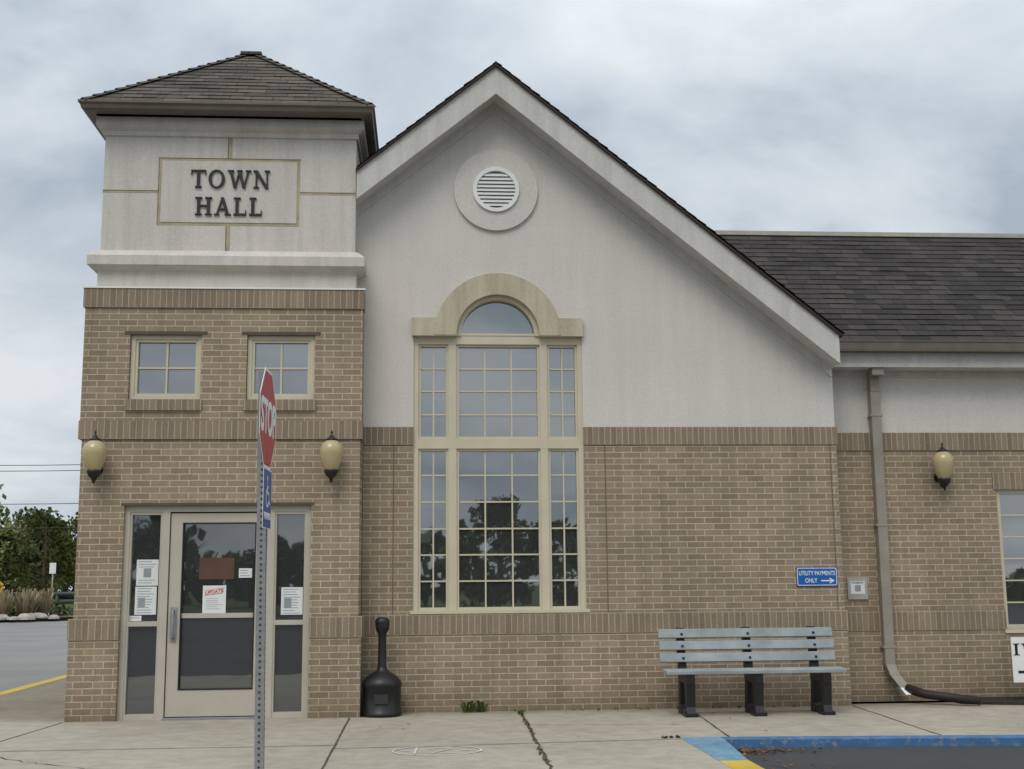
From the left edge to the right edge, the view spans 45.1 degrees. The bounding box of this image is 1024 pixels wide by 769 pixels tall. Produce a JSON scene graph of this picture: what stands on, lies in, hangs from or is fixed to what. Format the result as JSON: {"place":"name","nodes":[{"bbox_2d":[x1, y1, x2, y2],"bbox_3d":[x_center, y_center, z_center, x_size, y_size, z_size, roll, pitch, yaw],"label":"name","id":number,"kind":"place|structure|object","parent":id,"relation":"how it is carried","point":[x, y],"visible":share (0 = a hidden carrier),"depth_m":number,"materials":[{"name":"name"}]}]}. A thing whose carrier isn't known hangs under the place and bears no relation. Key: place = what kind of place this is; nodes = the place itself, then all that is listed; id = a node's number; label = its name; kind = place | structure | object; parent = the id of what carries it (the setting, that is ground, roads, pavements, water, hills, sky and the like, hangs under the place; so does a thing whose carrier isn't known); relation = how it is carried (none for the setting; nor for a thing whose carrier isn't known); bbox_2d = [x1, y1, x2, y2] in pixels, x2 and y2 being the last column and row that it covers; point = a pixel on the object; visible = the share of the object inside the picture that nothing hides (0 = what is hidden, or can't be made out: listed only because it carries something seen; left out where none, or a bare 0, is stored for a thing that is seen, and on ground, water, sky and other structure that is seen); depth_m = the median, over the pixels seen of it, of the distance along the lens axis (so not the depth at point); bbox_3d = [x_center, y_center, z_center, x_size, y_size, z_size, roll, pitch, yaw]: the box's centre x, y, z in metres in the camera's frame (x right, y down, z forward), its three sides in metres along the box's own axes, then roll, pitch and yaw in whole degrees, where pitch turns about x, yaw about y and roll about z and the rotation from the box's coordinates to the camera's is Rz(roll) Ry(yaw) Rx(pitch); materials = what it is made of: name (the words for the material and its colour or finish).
{"place":"outdoors","nodes":[
{"label":"outdoors","id":0,"kind":"place"},
{"bbox_2d":[0,609,73,691],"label":"road","id":1,"kind":"structure","parent":0,"point":[32,652],"depth_m":28.73,"materials":[{"name":"grey asphalt"}]},
{"bbox_2d":[0,615,72,622],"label":"planting island","id":2,"kind":"structure","parent":1,"relation":"on","point":[64,617],"depth_m":57.09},
{"bbox_2d":[0,588,55,615],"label":"ornamental grass","id":3,"kind":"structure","parent":2,"relation":"on","point":[29,602],"depth_m":59.11,"materials":[{"name":"beige plant"}]},
{"bbox_2d":[0,613,59,619],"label":"landscape rocks","id":4,"kind":"object","parent":2,"relation":"on","point":[27,616],"visible":0.99,"depth_m":56.01,"materials":[{"name":"grey stone"}]},
{"bbox_2d":[9,598,73,615],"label":"island shrubs","id":5,"kind":"object","parent":2,"relation":"on","point":[63,609],"visible":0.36,"depth_m":62.05,"materials":[{"name":"green plant"}]},
{"bbox_2d":[7,592,73,614],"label":"pipe railing","id":6,"kind":"object","parent":1,"relation":"on","point":[58,594],"visible":0.06,"depth_m":65.29,"materials":[{"name":"green metal"}]},
{"bbox_2d":[49,563,55,610],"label":"traffic sign","id":7,"kind":"object","parent":1,"relation":"on","point":[52,569],"visible":0.57,"depth_m":63.57,"materials":[{"name":"metal"}]},
{"bbox_2d":[0,464,80,528],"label":"utility line","id":8,"kind":"object","parent":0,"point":[50,503],"visible":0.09,"depth_m":72.76,"materials":[{"name":"black metal"}]},
{"bbox_2d":[13,599,944,702],"bbox_3d":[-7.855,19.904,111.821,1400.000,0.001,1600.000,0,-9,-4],"label":"ground","id":9,"kind":"structure","parent":0,"point":[70,605],"depth_m":15.84,"materials":[{"name":"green plant"}]},
{"bbox_2d":[0,484,15,572],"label":"deciduous tree","id":10,"kind":"object","parent":9,"relation":"on","point":[7,513],"visible":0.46,"depth_m":83.96,"materials":[{"name":"green plant"}]},
{"bbox_2d":[0,517,42,591],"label":"deciduous tree","id":11,"kind":"object","parent":9,"relation":"on","point":[5,574],"visible":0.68,"depth_m":82.48,"materials":[{"name":"green plant"}]},
{"bbox_2d":[1,506,63,598],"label":"deciduous tree","id":12,"kind":"object","parent":9,"relation":"on","point":[20,516],"visible":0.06,"depth_m":92.34,"materials":[{"name":"green plant"}]},
{"bbox_2d":[0,675,65,695],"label":"yellow curb","id":13,"kind":"structure","parent":9,"relation":"on","point":[31,685],"depth_m":17.69,"materials":[{"name":"paint"}]},
{"bbox_2d":[0,527,73,599],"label":"distant trees","id":14,"kind":"object","parent":9,"relation":"on","point":[40,571],"depth_m":136.57,"materials":[{"name":"green plant"}]},
{"bbox_2d":[6,507,76,611],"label":"deciduous tree","id":15,"kind":"object","parent":9,"relation":"on","point":[62,547],"visible":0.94,"depth_m":82.18,"materials":[{"name":"green plant"}]},
{"bbox_2d":[13,523,73,609],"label":"deciduous tree","id":16,"kind":"object","parent":9,"relation":"on","point":[36,558],"visible":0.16,"depth_m":88.45,"materials":[{"name":"green plant"}]},
{"bbox_2d":[58,512,77,589],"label":"deciduous tree","id":17,"kind":"object","parent":9,"relation":"on","point":[70,569],"visible":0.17,"depth_m":84.30,"materials":[{"name":"green plant"}]},
{"bbox_2d":[0,678,1023,768],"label":"sidewalk","id":18,"kind":"structure","parent":0,"point":[180,744],"depth_m":11.36,"materials":[{"name":"concrete"}]},
{"bbox_2d":[254,367,275,768],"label":"stop sign","id":19,"kind":"object","parent":18,"relation":"on","point":[266,418],"visible":1,"depth_m":7.57,"materials":[{"name":"metal"}]},
{"bbox_2d":[361,617,401,717],"bbox_3d":[-1.391,3.015,13.192,0.434,1.035,0.434,0,-9,-4],"label":"cigarette receptacle","id":20,"kind":"object","parent":18,"relation":"on","point":[381,686],"visible":1,"depth_m":13.01,"materials":[{"name":"black plastic"}]},
{"bbox_2d":[392,746,481,754],"bbox_3d":[-0.621,3.048,10.267,0.760,0.001,0.618,0,-9,-4],"label":"chalk marking","id":21,"kind":"object","parent":18,"relation":"on","point":[415,750],"visible":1,"depth_m":10.27,"materials":[{"name":"white"}]},
{"bbox_2d":[1,706,940,768],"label":"pavement joints","id":22,"kind":"object","parent":18,"relation":"on","point":[533,738],"visible":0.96,"depth_m":10.77,"materials":[{"name":"grey concrete"}]},
{"bbox_2d":[64,51,1023,721],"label":"town hall","id":23,"kind":"structure","parent":18,"relation":"on","point":[590,411],"depth_m":13.96,"materials":[{"name":"beige brick"}]},
{"bbox_2d":[82,430,106,483],"bbox_3d":[-4.423,0.770,13.066,0.250,0.580,0.295,0,-9,-4],"label":"wall lantern","id":24,"kind":"object","parent":23,"relation":"attached to","point":[94,451],"depth_m":12.96,"materials":[{"name":"beige glass"}]},
{"bbox_2d":[129,616,140,620],"bbox_3d":[-4.002,2.484,13.081,0.130,0.055,0.003,0,-9,-4],"label":"posted notice","id":25,"kind":"object","parent":23,"relation":"attached to","point":[134,618],"visible":1,"depth_m":13.08,"materials":[{"name":"paper"}]},
{"bbox_2d":[134,587,156,614],"bbox_3d":[-3.901,2.301,13.118,0.225,0.295,0.004,0,-9,-4],"label":"posted notice","id":26,"kind":"object","parent":23,"relation":"attached to","point":[145,600],"visible":1,"depth_m":13.12,"materials":[{"name":"paper"}]},
{"bbox_2d":[136,560,158,585],"bbox_3d":[-3.896,2.010,13.166,0.230,0.275,0.003,0,-9,-4],"label":"posted notice","id":27,"kind":"object","parent":23,"relation":"attached to","point":[147,573],"visible":1,"depth_m":13.16,"materials":[{"name":"paper"}]},
{"bbox_2d":[202,585,225,612],"bbox_3d":[-3.183,2.298,13.167,0.245,0.295,0.006,0,-9,-4],"label":"posted notice","id":28,"kind":"object","parent":23,"relation":"attached to","point":[214,599],"visible":1,"depth_m":13.17,"materials":[{"name":"paper"}]},
{"bbox_2d":[199,558,234,579],"bbox_3d":[-3.168,1.975,13.224,0.370,0.230,0.002,0,-9,-4],"label":"posted notice","id":29,"kind":"object","parent":23,"relation":"attached to","point":[216,568],"visible":1,"depth_m":13.22,"materials":[{"name":"red paper"}]},
{"bbox_2d":[129,335,314,398],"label":"tower window frames","id":30,"kind":"structure","parent":23,"relation":"in","point":[136,339],"depth_m":13.52,"materials":[{"name":"beige wood"}]},
{"bbox_2d":[239,568,251,577],"bbox_3d":[-2.864,2.025,13.236,0.140,0.100,0.003,0,-9,-4],"label":"posted notice","id":31,"kind":"object","parent":23,"relation":"attached to","point":[245,572],"visible":1,"depth_m":13.24,"materials":[{"name":"paper"}]},
{"bbox_2d":[281,587,302,614],"bbox_3d":[-2.362,2.322,13.222,0.230,0.290,0.004,0,-9,-4],"label":"posted notice","id":32,"kind":"object","parent":23,"relation":"attached to","point":[291,600],"visible":1,"depth_m":13.22,"materials":[{"name":"paper"}]},
{"bbox_2d":[320,430,342,482],"bbox_3d":[-1.939,0.776,13.239,0.250,0.580,0.295,0,-9,-4],"label":"wall lantern","id":33,"kind":"object","parent":23,"relation":"attached to","point":[331,451],"depth_m":13.13,"materials":[{"name":"beige glass"}]},
{"bbox_2d":[410,296,589,613],"bbox_3d":[-0.151,0.761,13.974,1.990,3.605,0.160,0,-9,-4],"label":"arched window frame","id":34,"kind":"structure","parent":23,"relation":"in","point":[452,444],"depth_m":13.95,"materials":[{"name":"beige wood"}]},
{"bbox_2d":[138,302,1023,623],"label":"window glass","id":35,"kind":"structure","parent":23,"relation":"in","point":[490,317],"depth_m":13.94,"materials":[{"name":"grey glass"}]},
{"bbox_2d":[796,567,837,585],"bbox_3d":[3.448,2.172,13.928,0.470,0.210,0.009,0,-9,-4],"label":"utility payments sign","id":36,"kind":"object","parent":23,"relation":"attached to","point":[816,576],"visible":1,"depth_m":13.93,"materials":[{"name":"blue metal"}]},
{"bbox_2d":[847,578,867,599],"bbox_3d":[4.041,2.386,14.398,0.240,0.250,0.016,0,-9,-4],"label":"payments plaque","id":37,"kind":"object","parent":23,"relation":"attached to","point":[857,588],"visible":1,"depth_m":14.39,"materials":[{"name":"paper"}]},
{"bbox_2d":[932,443,953,489],"bbox_3d":[5.095,0.971,14.575,0.250,0.580,0.295,0,-9,-4],"label":"wall lantern","id":38,"kind":"object","parent":23,"relation":"attached to","point":[943,462],"depth_m":14.47,"materials":[{"name":"beige glass"}]},
{"bbox_2d":[905,684,980,704],"bbox_3d":[4.804,3.464,13.765,0.820,0.199,0.160,-7,-11,33],"label":"drain pipe","id":39,"kind":"object","parent":23,"relation":"attached to","point":[934,695],"visible":1,"depth_m":13.72,"materials":[{"name":"black plastic"}]},
{"bbox_2d":[996,489,1023,632],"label":"wing window frame","id":40,"kind":"structure","parent":23,"relation":"in","point":[1011,628],"depth_m":14.64,"materials":[{"name":"beige wood"}]},
{"bbox_2d":[460,699,799,761],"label":"weeds","id":41,"kind":"object","parent":18,"relation":"on","point":[481,705],"visible":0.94,"depth_m":13.36,"materials":[{"name":"green plant"}]},
{"bbox_2d":[379,710,1018,768],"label":"fallen leaves","id":42,"kind":"object","parent":18,"relation":"on","point":[750,751],"visible":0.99,"depth_m":10.54,"materials":[{"name":"brown plant"}]},
{"bbox_2d":[658,626,846,717],"bbox_3d":[2.530,3.030,13.052,1.900,0.890,0.552,0,-9,-4],"label":"park bench","id":43,"kind":"object","parent":18,"relation":"on","point":[821,690],"visible":1,"depth_m":13.16,"materials":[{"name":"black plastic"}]},
{"bbox_2d":[945,697,1023,704],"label":"mulch bed","id":44,"kind":"object","parent":18,"relation":"on","point":[1002,700],"visible":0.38,"depth_m":13.84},
{"bbox_2d":[1010,637,1023,682],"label":"yard sign","id":45,"kind":"object","parent":44,"relation":"on","point":[1017,648],"visible":1,"depth_m":13.89,"materials":[{"name":"white plastic"}]},
{"bbox_2d":[0,0,1023,591],"label":"sky","id":46,"kind":"structure","parent":0,"point":[749,115],"materials":[{"name":"grey"}]},
{"bbox_2d":[735,702,1023,768],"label":"parking lot","id":47,"kind":"structure","parent":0,"point":[965,757],"depth_m":10.14,"materials":[{"name":"grey asphalt"}]},
{"bbox_2d":[680,737,763,768],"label":"parking bay curb","id":48,"kind":"structure","parent":47,"relation":"on","point":[723,751],"depth_m":10.05,"materials":[{"name":"blue paint"}]},
{"bbox_2d":[721,735,1023,747],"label":"blue curb","id":49,"kind":"structure","parent":47,"relation":"on","point":[874,741],"depth_m":10.83,"materials":[{"name":"paint"}]}
]}

